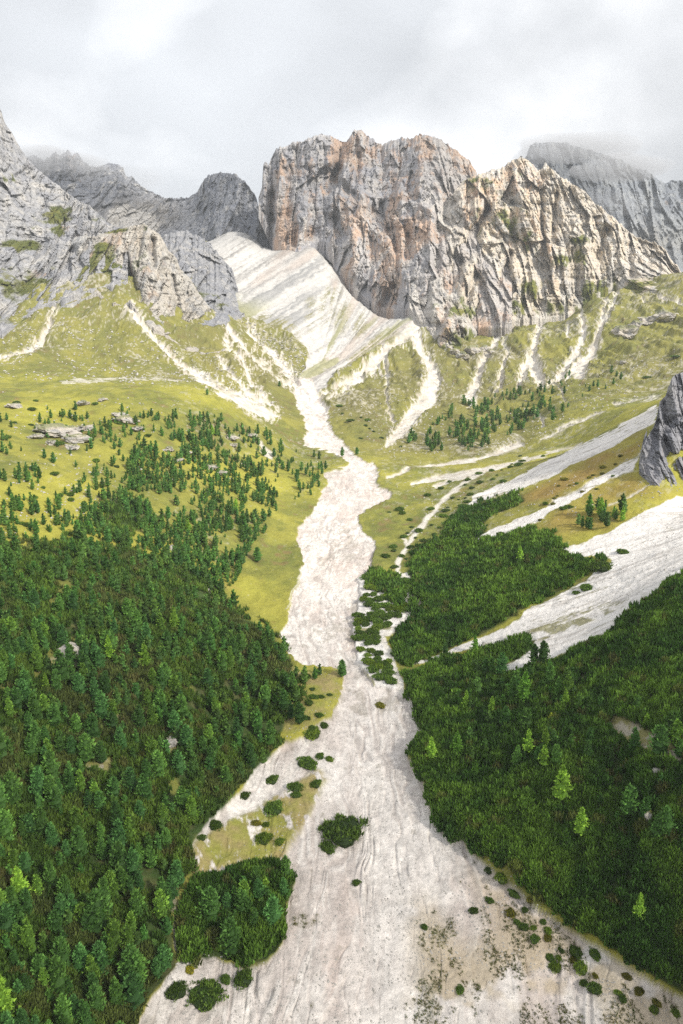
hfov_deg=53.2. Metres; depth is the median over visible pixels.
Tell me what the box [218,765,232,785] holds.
pine tree
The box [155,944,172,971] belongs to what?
pine tree
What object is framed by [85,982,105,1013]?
pine tree
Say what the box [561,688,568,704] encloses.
larch tree
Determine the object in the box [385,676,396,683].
dwarf pine shrub
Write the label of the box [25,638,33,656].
pine tree
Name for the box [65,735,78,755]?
pine tree
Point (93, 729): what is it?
pine tree
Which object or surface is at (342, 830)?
dwarf pine shrub
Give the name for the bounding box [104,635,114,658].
larch tree
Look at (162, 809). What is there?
pine tree
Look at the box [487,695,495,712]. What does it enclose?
larch tree
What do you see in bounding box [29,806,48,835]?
pine tree
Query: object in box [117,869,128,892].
pine tree
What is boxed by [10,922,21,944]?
pine tree
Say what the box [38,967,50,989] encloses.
pine tree
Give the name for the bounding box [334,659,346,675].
pine tree
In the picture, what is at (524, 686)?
larch tree
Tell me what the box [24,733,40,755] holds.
pine tree
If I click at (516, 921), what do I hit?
dwarf pine shrub
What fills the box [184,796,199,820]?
pine tree
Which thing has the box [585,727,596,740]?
pine tree
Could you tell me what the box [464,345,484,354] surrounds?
rock outcrop
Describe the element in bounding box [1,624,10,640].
pine tree
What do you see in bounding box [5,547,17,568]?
pine tree
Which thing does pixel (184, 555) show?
pine trees
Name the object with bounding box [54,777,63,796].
pine tree
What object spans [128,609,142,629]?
pine tree
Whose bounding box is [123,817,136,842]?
pine tree
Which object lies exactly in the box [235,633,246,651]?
pine tree
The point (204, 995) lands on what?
dwarf pine shrub
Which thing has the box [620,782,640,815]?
pine tree
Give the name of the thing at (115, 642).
pine tree
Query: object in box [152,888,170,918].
pine tree
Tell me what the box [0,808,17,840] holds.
pine tree
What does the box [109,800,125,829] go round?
pine tree
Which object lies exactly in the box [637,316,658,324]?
rock outcrop
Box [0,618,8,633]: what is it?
pine tree
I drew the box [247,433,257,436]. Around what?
rock outcrop
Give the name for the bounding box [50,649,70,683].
pine tree
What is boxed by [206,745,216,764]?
pine tree
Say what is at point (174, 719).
pine tree
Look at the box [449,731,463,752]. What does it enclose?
larch tree
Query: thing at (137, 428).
rock outcrop
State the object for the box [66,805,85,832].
pine tree
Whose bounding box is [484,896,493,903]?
dwarf pine shrub
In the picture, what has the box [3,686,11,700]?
pine tree
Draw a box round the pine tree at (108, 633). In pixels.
[98,629,116,654]
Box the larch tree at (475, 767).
[471,760,479,774]
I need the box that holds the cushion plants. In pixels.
[292,781,676,1023]
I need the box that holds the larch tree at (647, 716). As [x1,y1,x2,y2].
[642,712,649,723]
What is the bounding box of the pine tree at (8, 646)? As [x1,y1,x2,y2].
[4,639,13,655]
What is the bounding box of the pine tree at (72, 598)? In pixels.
[66,591,78,610]
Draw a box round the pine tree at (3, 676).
[0,658,6,685]
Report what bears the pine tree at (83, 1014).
on the ground
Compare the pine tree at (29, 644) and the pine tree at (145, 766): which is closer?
the pine tree at (145, 766)
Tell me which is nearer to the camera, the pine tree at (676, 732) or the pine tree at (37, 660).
the pine tree at (676, 732)
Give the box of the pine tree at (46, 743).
[43,737,52,750]
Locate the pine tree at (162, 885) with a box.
[154,876,166,892]
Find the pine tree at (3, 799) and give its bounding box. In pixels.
[0,781,9,808]
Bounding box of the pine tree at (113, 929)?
[104,917,122,946]
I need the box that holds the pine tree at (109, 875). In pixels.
[103,870,123,899]
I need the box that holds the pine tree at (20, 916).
[15,911,24,928]
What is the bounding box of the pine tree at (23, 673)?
[18,669,31,688]
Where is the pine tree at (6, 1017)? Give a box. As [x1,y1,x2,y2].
[0,1011,13,1023]
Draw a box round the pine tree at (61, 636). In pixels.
[57,623,67,645]
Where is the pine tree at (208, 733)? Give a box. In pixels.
[203,724,213,744]
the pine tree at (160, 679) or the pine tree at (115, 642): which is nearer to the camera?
the pine tree at (160, 679)
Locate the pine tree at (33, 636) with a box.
[30,628,39,644]
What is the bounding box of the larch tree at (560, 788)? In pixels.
[551,764,572,801]
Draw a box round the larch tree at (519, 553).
[515,545,523,559]
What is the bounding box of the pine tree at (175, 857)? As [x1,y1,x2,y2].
[170,854,181,870]
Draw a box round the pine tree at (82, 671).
[79,663,87,680]
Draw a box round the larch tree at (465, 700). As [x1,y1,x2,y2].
[461,690,468,706]
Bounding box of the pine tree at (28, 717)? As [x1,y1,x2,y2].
[23,710,33,731]
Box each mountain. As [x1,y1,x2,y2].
[0,110,127,337]
[27,150,271,249]
[60,223,224,354]
[162,230,244,325]
[259,129,511,337]
[410,156,680,350]
[525,142,682,271]
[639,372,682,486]
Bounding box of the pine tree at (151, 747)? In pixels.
[144,735,159,756]
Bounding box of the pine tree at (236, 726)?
[231,717,243,736]
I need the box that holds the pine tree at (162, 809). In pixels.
[156,802,170,822]
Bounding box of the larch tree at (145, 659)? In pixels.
[138,642,150,665]
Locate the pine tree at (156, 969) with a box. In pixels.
[150,958,163,979]
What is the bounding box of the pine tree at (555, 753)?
[550,744,561,765]
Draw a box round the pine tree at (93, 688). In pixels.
[87,677,102,701]
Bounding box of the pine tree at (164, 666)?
[157,662,171,686]
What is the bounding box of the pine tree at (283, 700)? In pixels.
[279,688,289,709]
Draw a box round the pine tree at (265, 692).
[258,685,271,702]
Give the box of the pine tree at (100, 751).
[93,740,108,763]
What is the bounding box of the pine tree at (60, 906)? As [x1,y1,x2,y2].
[53,892,70,919]
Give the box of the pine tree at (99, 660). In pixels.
[92,647,105,668]
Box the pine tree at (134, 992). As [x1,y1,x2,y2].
[119,970,144,1010]
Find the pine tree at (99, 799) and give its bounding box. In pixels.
[92,790,106,812]
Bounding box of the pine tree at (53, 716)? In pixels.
[43,702,62,729]
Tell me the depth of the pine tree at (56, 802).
161.76 m
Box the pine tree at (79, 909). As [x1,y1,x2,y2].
[72,901,86,923]
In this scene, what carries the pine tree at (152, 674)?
on the ground
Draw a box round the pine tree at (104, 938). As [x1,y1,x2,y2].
[101,930,108,950]
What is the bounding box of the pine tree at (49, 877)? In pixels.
[39,860,57,887]
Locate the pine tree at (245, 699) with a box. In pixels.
[241,692,251,712]
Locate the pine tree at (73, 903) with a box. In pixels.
[66,893,77,915]
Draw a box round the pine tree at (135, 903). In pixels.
[128,889,146,917]
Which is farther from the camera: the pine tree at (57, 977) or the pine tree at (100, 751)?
the pine tree at (100, 751)
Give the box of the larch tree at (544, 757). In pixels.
[537,744,548,765]
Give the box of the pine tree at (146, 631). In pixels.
[141,622,153,644]
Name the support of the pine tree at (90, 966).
on the ground
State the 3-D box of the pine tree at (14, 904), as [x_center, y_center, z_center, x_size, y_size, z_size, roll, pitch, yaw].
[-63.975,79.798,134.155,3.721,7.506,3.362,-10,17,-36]
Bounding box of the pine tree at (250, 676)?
[243,664,256,686]
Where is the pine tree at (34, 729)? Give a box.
[27,720,42,742]
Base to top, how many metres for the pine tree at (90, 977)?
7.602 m
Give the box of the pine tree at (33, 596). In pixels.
[26,589,40,608]
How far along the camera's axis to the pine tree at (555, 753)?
183.72 m
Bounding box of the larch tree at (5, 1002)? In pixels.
[0,974,20,1018]
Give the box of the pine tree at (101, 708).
[94,690,110,718]
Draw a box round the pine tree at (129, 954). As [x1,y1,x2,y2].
[116,943,149,989]
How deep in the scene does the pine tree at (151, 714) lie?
195.28 m
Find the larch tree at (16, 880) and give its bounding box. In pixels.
[10,865,37,899]
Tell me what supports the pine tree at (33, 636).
on the ground
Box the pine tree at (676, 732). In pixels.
[669,718,682,747]
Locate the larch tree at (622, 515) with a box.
[619,506,625,520]
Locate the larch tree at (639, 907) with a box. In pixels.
[632,892,646,918]
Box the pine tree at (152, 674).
[147,667,157,686]
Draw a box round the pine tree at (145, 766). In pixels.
[141,759,154,779]
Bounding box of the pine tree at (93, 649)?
[88,642,97,662]
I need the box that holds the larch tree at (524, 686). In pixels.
[514,670,531,702]
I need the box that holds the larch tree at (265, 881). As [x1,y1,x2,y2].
[262,875,269,888]
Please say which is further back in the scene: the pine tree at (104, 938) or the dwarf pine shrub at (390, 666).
the dwarf pine shrub at (390, 666)
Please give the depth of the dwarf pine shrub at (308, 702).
234.10 m
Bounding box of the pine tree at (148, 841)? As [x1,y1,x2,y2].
[142,831,154,850]
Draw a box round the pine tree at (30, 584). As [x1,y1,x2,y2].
[25,579,35,595]
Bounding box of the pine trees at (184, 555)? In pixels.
[0,365,682,1020]
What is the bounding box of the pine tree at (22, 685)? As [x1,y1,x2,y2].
[17,679,35,702]
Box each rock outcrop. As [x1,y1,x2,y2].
[4,403,22,407]
[26,433,43,438]
[33,423,82,436]
[45,439,55,444]
[61,433,92,443]
[65,444,79,449]
[76,400,89,404]
[76,424,93,430]
[111,412,128,416]
[111,415,140,423]
[132,426,144,430]
[162,446,174,451]
[207,464,218,468]
[224,434,239,440]
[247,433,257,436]
[450,348,459,353]
[455,351,468,359]
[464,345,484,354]
[479,344,490,351]
[611,325,638,338]
[628,320,642,327]
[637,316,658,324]
[647,309,672,321]
[665,313,679,321]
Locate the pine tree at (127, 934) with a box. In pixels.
[118,922,134,948]
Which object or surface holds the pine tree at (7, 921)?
on the ground
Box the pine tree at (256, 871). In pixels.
[248,865,260,883]
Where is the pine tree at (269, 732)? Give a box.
[263,720,276,744]
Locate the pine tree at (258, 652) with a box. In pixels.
[252,641,261,660]
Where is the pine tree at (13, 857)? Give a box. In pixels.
[7,849,19,867]
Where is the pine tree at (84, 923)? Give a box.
[80,913,94,935]
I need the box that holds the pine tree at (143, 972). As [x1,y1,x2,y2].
[134,952,147,982]
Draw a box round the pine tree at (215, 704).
[211,697,220,716]
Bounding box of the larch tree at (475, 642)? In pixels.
[469,634,478,649]
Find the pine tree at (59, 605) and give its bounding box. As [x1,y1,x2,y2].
[53,593,64,611]
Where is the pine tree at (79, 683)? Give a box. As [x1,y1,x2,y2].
[71,672,86,694]
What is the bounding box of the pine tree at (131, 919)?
[125,910,136,930]
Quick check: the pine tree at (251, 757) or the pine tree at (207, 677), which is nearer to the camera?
the pine tree at (251, 757)
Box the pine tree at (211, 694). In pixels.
[206,686,215,709]
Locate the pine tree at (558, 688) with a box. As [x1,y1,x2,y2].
[552,676,562,697]
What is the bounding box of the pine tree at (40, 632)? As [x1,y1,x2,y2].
[36,625,43,644]
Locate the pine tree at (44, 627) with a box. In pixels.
[40,621,49,637]
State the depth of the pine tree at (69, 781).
166.91 m
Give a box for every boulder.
[57,642,78,657]
[165,735,178,748]
[644,810,653,820]
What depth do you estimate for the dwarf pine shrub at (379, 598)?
314.41 m
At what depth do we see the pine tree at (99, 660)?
207.97 m
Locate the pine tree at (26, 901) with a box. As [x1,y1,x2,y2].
[17,887,34,914]
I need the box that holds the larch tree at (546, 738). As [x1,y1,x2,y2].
[539,727,550,745]
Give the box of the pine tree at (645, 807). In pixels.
[636,797,650,818]
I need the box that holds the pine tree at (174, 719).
[167,709,184,733]
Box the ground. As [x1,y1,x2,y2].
[0,231,682,1023]
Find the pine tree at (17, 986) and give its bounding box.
[12,978,24,997]
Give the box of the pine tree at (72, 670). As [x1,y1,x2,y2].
[68,662,74,681]
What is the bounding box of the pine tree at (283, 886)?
[278,877,289,897]
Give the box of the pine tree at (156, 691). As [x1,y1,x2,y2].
[152,688,158,704]
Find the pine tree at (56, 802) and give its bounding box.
[47,786,63,810]
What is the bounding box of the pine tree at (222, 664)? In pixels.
[217,651,228,671]
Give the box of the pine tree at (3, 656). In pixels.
[0,649,8,666]
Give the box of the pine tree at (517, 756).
[510,745,522,763]
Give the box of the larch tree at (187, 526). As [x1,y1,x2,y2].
[185,518,192,531]
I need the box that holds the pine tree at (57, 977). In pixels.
[46,954,72,994]
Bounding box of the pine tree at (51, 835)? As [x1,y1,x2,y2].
[44,821,59,846]
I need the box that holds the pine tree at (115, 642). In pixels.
[109,629,117,645]
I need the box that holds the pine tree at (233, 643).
[227,636,239,654]
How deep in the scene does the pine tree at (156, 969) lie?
139.36 m
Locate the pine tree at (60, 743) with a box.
[53,730,66,751]
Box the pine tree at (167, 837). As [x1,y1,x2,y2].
[161,827,171,845]
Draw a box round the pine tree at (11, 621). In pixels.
[5,615,16,638]
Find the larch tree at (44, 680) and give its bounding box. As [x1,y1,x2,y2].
[41,673,51,686]
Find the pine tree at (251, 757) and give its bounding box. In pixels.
[244,742,257,768]
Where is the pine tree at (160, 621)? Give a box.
[154,612,165,629]
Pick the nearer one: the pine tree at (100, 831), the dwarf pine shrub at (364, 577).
the pine tree at (100, 831)
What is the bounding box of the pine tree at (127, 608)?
[122,598,135,618]
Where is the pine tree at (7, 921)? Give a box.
[0,901,19,935]
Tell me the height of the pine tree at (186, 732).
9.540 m
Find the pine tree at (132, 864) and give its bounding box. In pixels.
[126,847,142,876]
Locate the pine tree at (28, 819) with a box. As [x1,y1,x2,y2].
[23,813,37,833]
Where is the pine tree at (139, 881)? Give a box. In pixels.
[134,869,143,890]
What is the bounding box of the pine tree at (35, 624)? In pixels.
[28,616,44,636]
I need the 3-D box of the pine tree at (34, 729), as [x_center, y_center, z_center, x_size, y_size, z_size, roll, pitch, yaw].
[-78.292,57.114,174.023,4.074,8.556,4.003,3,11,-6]
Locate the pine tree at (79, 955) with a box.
[72,942,89,976]
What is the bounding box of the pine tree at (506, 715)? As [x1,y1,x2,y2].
[499,706,510,724]
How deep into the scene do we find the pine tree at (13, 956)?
126.54 m
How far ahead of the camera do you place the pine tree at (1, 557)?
249.87 m
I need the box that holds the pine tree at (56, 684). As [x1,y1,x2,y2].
[51,668,61,691]
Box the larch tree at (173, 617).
[169,606,179,627]
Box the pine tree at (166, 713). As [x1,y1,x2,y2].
[161,700,169,717]
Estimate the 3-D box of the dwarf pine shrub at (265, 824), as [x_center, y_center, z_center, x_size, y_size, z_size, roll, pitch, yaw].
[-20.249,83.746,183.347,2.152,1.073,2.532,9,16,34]
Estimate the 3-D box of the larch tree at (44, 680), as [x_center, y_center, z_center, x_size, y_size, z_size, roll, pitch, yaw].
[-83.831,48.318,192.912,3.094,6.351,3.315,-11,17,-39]
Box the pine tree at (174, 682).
[168,674,181,695]
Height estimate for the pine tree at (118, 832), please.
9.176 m
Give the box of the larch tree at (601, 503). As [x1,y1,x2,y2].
[596,497,604,514]
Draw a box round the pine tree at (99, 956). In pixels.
[90,940,113,978]
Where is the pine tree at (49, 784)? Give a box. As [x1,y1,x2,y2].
[42,774,56,799]
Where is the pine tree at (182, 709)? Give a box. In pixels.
[174,693,191,718]
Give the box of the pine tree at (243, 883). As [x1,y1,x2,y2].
[234,879,249,896]
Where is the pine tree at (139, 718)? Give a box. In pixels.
[131,704,145,728]
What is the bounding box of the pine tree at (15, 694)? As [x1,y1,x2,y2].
[9,685,26,709]
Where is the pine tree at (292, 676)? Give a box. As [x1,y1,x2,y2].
[288,673,297,686]
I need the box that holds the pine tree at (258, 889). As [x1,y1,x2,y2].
[252,877,265,900]
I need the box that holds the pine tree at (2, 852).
[0,843,8,859]
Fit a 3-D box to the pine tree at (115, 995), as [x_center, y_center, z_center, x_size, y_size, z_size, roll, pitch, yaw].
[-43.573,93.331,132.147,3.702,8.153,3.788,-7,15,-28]
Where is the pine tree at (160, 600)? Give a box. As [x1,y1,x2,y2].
[155,594,165,611]
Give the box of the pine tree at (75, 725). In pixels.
[69,713,82,734]
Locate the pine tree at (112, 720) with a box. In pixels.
[104,711,118,728]
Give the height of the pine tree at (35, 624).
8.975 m
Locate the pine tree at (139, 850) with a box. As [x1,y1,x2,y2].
[135,842,145,865]
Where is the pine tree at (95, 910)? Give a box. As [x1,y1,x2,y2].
[83,887,112,933]
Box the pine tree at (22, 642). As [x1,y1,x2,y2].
[17,636,26,652]
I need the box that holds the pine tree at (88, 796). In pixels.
[83,789,93,809]
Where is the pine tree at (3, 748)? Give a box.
[0,728,8,757]
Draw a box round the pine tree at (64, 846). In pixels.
[60,839,71,856]
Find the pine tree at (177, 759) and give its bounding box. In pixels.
[171,750,185,776]
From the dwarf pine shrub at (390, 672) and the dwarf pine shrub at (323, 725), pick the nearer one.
the dwarf pine shrub at (323, 725)
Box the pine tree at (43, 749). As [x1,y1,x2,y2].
[40,744,46,765]
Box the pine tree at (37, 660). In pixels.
[30,644,43,672]
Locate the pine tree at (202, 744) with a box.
[198,735,207,753]
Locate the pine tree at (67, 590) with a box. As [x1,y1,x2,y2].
[61,584,71,600]
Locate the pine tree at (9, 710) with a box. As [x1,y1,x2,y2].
[4,698,17,718]
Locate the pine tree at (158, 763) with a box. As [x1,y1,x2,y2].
[150,749,168,777]
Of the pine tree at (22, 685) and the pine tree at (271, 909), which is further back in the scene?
the pine tree at (22, 685)
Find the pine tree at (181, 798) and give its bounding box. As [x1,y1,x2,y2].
[173,785,188,810]
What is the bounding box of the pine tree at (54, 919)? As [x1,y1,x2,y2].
[45,909,62,933]
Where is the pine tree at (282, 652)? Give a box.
[277,643,288,661]
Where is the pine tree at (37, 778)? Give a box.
[28,765,45,794]
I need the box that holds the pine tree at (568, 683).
[562,674,573,694]
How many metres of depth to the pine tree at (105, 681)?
198.25 m
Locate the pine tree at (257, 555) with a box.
[252,547,261,561]
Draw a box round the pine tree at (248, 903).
[244,896,254,912]
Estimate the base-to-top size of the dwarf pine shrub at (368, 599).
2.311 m
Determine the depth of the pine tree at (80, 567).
260.82 m
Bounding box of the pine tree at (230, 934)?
[215,917,241,956]
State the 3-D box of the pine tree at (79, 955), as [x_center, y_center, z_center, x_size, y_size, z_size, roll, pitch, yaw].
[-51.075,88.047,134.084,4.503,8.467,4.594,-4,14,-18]
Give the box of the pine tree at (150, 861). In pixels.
[144,845,159,868]
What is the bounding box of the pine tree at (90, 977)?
[82,971,103,993]
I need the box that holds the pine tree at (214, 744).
[210,736,220,754]
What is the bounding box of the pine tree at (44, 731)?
[38,725,50,744]
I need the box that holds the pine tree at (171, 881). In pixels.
[166,875,181,898]
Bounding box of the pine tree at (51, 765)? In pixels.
[40,749,60,778]
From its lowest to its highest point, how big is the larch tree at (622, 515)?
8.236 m
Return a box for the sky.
[0,0,682,206]
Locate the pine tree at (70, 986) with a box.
[64,976,73,993]
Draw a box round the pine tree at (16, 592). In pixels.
[12,581,21,600]
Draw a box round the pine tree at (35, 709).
[27,692,42,720]
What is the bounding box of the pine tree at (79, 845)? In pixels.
[67,826,88,857]
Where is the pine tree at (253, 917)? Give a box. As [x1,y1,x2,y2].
[246,908,258,927]
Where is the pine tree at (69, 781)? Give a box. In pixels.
[62,768,77,794]
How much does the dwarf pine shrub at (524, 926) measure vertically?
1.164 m
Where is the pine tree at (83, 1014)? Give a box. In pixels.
[75,999,95,1023]
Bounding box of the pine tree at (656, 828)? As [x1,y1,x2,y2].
[650,813,666,838]
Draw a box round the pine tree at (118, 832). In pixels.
[110,818,127,845]
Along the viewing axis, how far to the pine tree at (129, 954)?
135.29 m
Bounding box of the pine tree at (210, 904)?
[195,885,220,921]
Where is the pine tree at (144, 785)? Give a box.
[135,773,153,801]
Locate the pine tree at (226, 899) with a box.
[221,891,233,910]
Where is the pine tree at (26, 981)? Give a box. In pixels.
[21,972,34,991]
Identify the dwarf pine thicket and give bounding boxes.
[173,487,682,990]
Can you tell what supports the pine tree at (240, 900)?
on the ground
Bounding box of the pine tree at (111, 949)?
[105,936,120,967]
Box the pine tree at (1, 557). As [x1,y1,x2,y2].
[0,545,5,562]
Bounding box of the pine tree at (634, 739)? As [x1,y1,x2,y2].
[628,727,642,750]
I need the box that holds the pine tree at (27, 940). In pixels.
[17,917,36,952]
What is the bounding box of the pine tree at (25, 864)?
[17,852,33,871]
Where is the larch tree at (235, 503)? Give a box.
[233,498,239,509]
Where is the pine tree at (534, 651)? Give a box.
[528,643,538,661]
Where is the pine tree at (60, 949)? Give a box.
[50,935,71,967]
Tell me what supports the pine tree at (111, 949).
on the ground
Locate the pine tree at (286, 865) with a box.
[279,854,294,874]
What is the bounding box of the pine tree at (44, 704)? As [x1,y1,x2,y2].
[39,693,49,712]
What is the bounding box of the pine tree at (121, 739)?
[114,726,126,749]
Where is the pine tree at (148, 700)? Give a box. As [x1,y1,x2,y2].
[142,688,152,706]
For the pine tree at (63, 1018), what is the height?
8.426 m
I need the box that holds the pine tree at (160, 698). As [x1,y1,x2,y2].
[153,689,169,710]
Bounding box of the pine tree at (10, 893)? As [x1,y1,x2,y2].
[3,885,20,907]
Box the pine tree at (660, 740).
[647,724,669,754]
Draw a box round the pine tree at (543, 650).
[538,640,550,663]
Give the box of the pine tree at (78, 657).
[76,650,81,664]
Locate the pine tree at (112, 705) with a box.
[107,700,120,718]
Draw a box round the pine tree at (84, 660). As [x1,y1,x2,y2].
[77,654,93,676]
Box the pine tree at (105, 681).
[97,670,110,693]
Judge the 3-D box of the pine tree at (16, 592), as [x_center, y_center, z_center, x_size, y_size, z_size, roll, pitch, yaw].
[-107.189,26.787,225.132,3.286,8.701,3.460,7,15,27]
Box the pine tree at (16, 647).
[11,639,23,657]
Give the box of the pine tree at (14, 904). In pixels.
[10,900,25,922]
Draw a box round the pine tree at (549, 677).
[544,664,555,683]
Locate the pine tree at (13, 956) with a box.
[7,946,18,965]
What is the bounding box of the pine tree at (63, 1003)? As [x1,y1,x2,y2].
[52,993,72,1023]
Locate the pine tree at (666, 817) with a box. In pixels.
[659,804,677,835]
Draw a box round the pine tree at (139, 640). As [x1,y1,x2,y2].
[134,636,142,652]
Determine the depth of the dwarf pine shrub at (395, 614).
297.77 m
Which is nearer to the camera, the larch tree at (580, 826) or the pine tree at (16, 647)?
the larch tree at (580, 826)
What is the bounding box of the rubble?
[0,308,682,1023]
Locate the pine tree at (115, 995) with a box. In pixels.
[107,975,126,1006]
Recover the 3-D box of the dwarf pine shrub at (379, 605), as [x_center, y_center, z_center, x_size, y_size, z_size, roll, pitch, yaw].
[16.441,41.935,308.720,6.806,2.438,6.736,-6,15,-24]
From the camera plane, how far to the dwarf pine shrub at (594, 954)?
146.15 m
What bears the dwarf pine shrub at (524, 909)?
on the ground
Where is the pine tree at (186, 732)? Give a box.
[178,723,195,747]
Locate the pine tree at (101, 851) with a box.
[95,836,108,859]
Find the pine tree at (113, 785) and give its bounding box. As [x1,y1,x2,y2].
[105,776,120,798]
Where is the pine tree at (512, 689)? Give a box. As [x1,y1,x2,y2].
[506,675,518,696]
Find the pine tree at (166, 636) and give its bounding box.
[161,631,171,647]
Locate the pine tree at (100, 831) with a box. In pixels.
[96,821,105,839]
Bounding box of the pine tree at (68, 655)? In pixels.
[64,646,75,664]
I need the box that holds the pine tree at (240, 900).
[233,888,248,916]
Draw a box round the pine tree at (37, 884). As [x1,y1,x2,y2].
[32,874,43,896]
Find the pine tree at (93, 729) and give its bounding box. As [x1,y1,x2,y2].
[85,712,101,738]
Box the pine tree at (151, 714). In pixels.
[146,705,158,725]
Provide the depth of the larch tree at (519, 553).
314.06 m
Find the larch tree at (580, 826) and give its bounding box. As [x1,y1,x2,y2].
[570,807,589,835]
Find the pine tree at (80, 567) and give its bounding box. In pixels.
[76,556,84,574]
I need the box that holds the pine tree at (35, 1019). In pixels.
[31,1015,39,1023]
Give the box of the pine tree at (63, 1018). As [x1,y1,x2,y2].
[56,1012,69,1023]
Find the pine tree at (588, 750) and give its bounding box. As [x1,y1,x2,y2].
[584,739,593,756]
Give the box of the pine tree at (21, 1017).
[14,1008,33,1023]
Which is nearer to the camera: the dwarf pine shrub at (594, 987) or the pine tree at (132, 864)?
the dwarf pine shrub at (594, 987)
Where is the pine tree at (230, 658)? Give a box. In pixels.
[226,646,234,666]
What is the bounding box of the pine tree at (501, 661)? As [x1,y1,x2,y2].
[494,652,508,673]
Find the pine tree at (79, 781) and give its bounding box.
[75,769,86,790]
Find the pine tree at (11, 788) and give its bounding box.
[3,769,22,804]
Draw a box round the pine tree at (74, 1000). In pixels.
[68,994,78,1023]
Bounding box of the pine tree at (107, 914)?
[103,907,112,923]
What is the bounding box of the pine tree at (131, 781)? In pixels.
[121,767,137,791]
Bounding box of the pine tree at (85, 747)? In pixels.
[76,732,96,762]
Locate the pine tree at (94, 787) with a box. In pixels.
[89,781,98,795]
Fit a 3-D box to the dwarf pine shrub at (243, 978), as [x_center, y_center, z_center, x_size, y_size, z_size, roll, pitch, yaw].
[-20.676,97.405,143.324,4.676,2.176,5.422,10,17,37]
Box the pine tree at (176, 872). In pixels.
[168,859,184,885]
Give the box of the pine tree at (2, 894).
[0,889,8,904]
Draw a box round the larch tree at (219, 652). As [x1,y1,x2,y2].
[214,648,221,662]
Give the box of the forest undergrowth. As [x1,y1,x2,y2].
[0,488,309,1023]
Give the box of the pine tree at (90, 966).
[82,954,101,983]
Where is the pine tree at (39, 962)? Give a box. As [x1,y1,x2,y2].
[30,953,48,980]
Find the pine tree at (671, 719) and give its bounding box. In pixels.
[662,710,679,732]
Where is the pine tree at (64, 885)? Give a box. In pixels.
[54,874,72,901]
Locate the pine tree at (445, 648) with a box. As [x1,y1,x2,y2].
[442,642,448,652]
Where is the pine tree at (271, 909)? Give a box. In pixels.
[263,896,283,927]
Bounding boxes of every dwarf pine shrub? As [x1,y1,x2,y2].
[50,471,59,475]
[164,979,188,1001]
[184,978,228,1012]
[185,965,194,975]
[196,834,206,840]
[209,819,222,831]
[219,973,232,984]
[233,968,253,991]
[239,791,250,799]
[250,819,261,825]
[253,831,273,845]
[261,821,269,827]
[263,799,283,816]
[266,774,278,784]
[275,837,285,845]
[286,781,303,791]
[290,791,302,797]
[295,755,317,770]
[303,726,320,740]
[305,699,314,705]
[308,693,318,698]
[309,724,315,729]
[310,779,321,788]
[314,712,324,717]
[315,752,323,759]
[318,812,369,848]
[318,840,336,854]
[320,722,328,728]
[326,756,334,761]
[350,634,363,640]
[351,612,360,617]
[351,879,361,886]
[354,616,363,623]
[354,630,364,634]
[356,646,366,651]
[358,596,366,601]
[359,573,367,579]
[361,620,370,626]
[361,656,374,663]
[362,614,374,621]
[363,584,374,589]
[363,597,374,602]
[363,602,372,606]
[363,640,372,645]
[365,628,373,634]
[365,634,380,640]
[366,647,375,652]
[366,664,379,672]
[369,623,383,629]
[370,602,384,608]
[370,617,383,623]
[371,672,389,680]
[372,595,386,601]
[372,629,379,634]
[372,639,380,644]
[372,650,383,655]
[372,655,381,660]
[374,609,385,613]
[375,662,383,669]
[375,702,385,708]
[380,553,390,557]
[380,613,392,619]
[381,659,388,665]
[381,669,396,675]
[382,620,392,628]
[384,663,393,669]
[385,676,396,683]
[391,605,405,612]
[392,611,402,617]
[395,506,404,510]
[414,528,423,532]
[420,923,428,930]
[439,513,448,517]
[455,984,463,994]
[468,907,478,913]
[483,867,491,874]
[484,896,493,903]
[494,872,507,884]
[505,907,515,917]
[507,888,519,898]
[513,462,523,466]
[513,918,520,924]
[517,922,528,930]
[521,907,528,912]
[526,896,532,903]
[529,925,536,930]
[529,933,539,944]
[540,919,546,924]
[543,926,553,934]
[544,934,551,942]
[545,953,555,962]
[548,960,560,973]
[551,548,569,553]
[555,954,561,960]
[558,946,564,953]
[569,944,583,960]
[569,956,576,962]
[573,960,587,975]
[579,583,592,590]
[579,978,587,986]
[585,981,602,994]
[587,561,613,571]
[589,946,601,961]
[592,972,598,979]
[613,989,622,995]
[616,548,628,553]
[619,994,626,1003]
[621,973,632,980]
[634,986,644,996]
[649,1004,658,1015]
[650,997,662,1008]
[670,1006,679,1018]
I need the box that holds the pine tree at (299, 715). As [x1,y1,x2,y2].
[293,701,307,724]
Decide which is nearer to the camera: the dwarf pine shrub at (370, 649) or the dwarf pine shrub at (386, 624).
the dwarf pine shrub at (370, 649)
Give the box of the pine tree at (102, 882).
[96,876,112,905]
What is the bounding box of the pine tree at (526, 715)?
[518,708,533,728]
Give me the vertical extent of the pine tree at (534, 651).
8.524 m
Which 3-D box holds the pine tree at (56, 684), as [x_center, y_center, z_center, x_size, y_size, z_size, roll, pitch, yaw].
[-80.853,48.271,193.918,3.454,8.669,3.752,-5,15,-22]
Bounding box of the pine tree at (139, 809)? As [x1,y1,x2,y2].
[134,799,146,819]
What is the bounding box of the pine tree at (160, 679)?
[154,667,167,690]
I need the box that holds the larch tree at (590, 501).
[585,493,595,512]
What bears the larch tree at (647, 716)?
on the ground
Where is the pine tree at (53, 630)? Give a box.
[49,622,57,641]
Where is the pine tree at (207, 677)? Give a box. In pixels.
[201,668,213,686]
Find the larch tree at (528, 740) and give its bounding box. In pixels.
[521,729,534,751]
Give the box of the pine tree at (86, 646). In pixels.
[81,639,90,657]
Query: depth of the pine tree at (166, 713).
200.24 m
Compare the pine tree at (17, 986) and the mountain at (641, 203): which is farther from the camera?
the mountain at (641, 203)
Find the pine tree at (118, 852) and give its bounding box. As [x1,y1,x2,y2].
[107,839,127,871]
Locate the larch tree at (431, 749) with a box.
[426,736,438,758]

